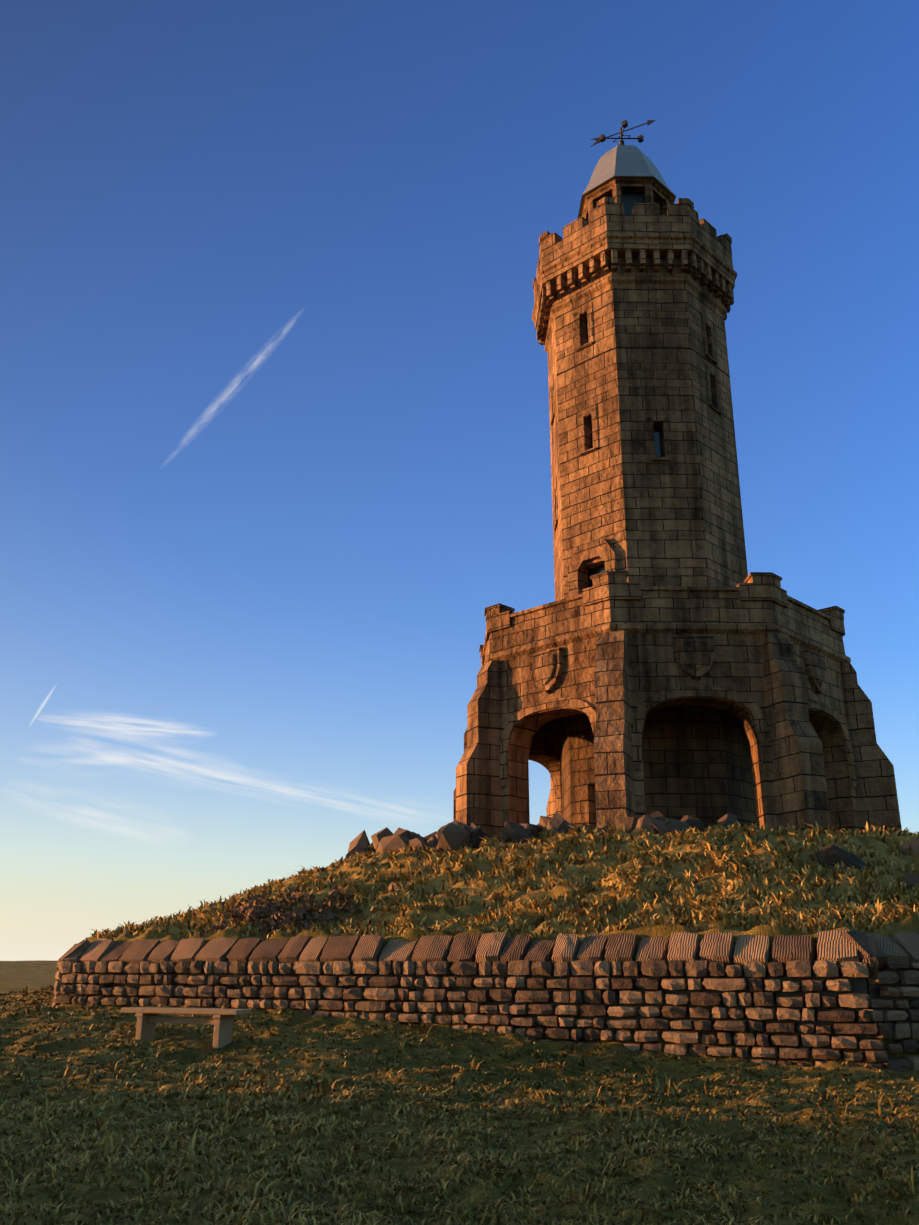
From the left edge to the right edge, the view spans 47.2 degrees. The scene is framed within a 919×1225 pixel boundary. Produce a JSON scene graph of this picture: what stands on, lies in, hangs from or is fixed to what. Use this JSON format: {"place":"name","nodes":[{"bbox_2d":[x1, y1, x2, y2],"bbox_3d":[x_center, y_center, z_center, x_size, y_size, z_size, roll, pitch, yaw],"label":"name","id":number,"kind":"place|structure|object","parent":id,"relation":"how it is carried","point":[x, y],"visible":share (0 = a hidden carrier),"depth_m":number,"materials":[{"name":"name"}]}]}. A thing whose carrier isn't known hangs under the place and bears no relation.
{"place":"outdoors","nodes":[
{"label":"outdoors","id":0,"kind":"place"},
{"bbox_2d":[0,820,918,1224],"bbox_3d":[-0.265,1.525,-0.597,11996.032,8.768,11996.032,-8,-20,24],"label":"ground","id":1,"kind":"structure","parent":0,"point":[24,975],"depth_m":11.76,"materials":[{"name":"green plant"}]},
{"bbox_2d":[121,1007,251,1048],"bbox_3d":[-3.728,5.621,14.256,1.860,0.480,0.370,-7,-20,20],"label":"bench","id":2,"kind":"object","parent":1,"relation":"on","point":[220,1020],"visible":0.94,"depth_m":14.20,"materials":[{"name":"grey stone"}]},
{"bbox_2d":[210,883,361,935],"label":"heather shrubs","id":3,"kind":"object","parent":1,"relation":"on","point":[254,908],"visible":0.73,"depth_m":18.89,"materials":[{"name":"brown plant"}]},
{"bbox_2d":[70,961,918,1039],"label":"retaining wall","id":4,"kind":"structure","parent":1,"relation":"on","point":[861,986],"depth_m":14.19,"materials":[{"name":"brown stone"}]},
{"bbox_2d":[52,960,918,1071],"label":"retaining wall stones","id":5,"kind":"object","parent":4,"relation":"attached to","point":[63,986],"visible":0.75,"depth_m":14.35,"materials":[{"name":"stone"}]},
{"bbox_2d":[58,930,918,973],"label":"wall coping stones","id":6,"kind":"object","parent":4,"relation":"on","point":[874,952],"visible":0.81,"depth_m":15.13,"materials":[{"name":"brown stone"}]},
{"bbox_2d":[319,811,918,892],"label":"rocks","id":7,"kind":"object","parent":1,"relation":"on","point":[453,835],"visible":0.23,"depth_m":23.06,"materials":[{"name":"stone"}]},
{"bbox_2d":[548,283,756,830],"bbox_3d":[5.944,-1.211,33.252,5.790,18.200,5.790,0,-18,-1],"label":"tower shaft","id":8,"kind":"object","parent":1,"relation":"on","point":[645,475],"visible":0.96,"depth_m":31.75,"materials":[{"name":"brown stone"}]},
{"bbox_2d":[568,538,618,596],"bbox_3d":[3.940,-0.965,30.970,1.720,2.300,0.190,-17,-25,41],"label":"doorway surround","id":9,"kind":"object","parent":8,"relation":"attached to","point":[603,549],"visible":0.62,"depth_m":31.22,"materials":[{"name":"brown stone"}]},
{"bbox_2d":[532,197,736,351],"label":"battlement parapet","id":10,"kind":"structure","parent":8,"relation":"on","point":[680,242],"depth_m":33.78,"materials":[{"name":"brown stone"}]},
{"bbox_2d":[582,179,671,223],"bbox_3d":[5.944,-12.699,37.051,3.040,3.800,3.040,0,-18,-1],"label":"lantern","id":11,"kind":"object","parent":10,"relation":"on","point":[628,193],"visible":0.19,"depth_m":36.41,"materials":[{"name":"brown stone"}]},
{"bbox_2d":[578,145,675,217],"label":"dome roof","id":12,"kind":"structure","parent":11,"relation":"on","point":[625,162],"depth_m":36.82,"materials":[{"name":"grey metal"}]},
{"bbox_2d":[590,120,654,146],"bbox_3d":[5.979,-17.381,38.565,2.397,1.000,1.150,-17,-25,41],"label":"weather vane","id":13,"kind":"object","parent":12,"relation":"on","point":[603,138],"visible":0.94,"depth_m":38.55,"materials":[{"name":"black metal"}]},
{"bbox_2d":[453,630,901,837],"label":"buttresses","id":14,"kind":"structure","parent":1,"relation":"on","point":[800,786],"depth_m":26.70,"materials":[{"name":"stone"}]},
{"bbox_2d":[500,633,859,833],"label":"base walls","id":15,"kind":"structure","parent":1,"relation":"on","point":[654,667],"depth_m":27.90,"materials":[{"name":"stone"}]},
{"bbox_2d":[479,571,844,665],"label":"base parapet","id":16,"kind":"structure","parent":15,"relation":"on","point":[616,596],"depth_m":27.72,"materials":[{"name":"stone"}]},
{"bbox_2d":[484,622,857,811],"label":"arch moldings","id":17,"kind":"structure","parent":15,"relation":"attached to","point":[694,655],"depth_m":27.30,"materials":[{"name":"brown stone"}]},
{"bbox_2d":[0,0,918,960],"label":"sky","id":18,"kind":"structure","parent":0,"point":[275,451],"materials":[{"name":"blue"}]}
]}

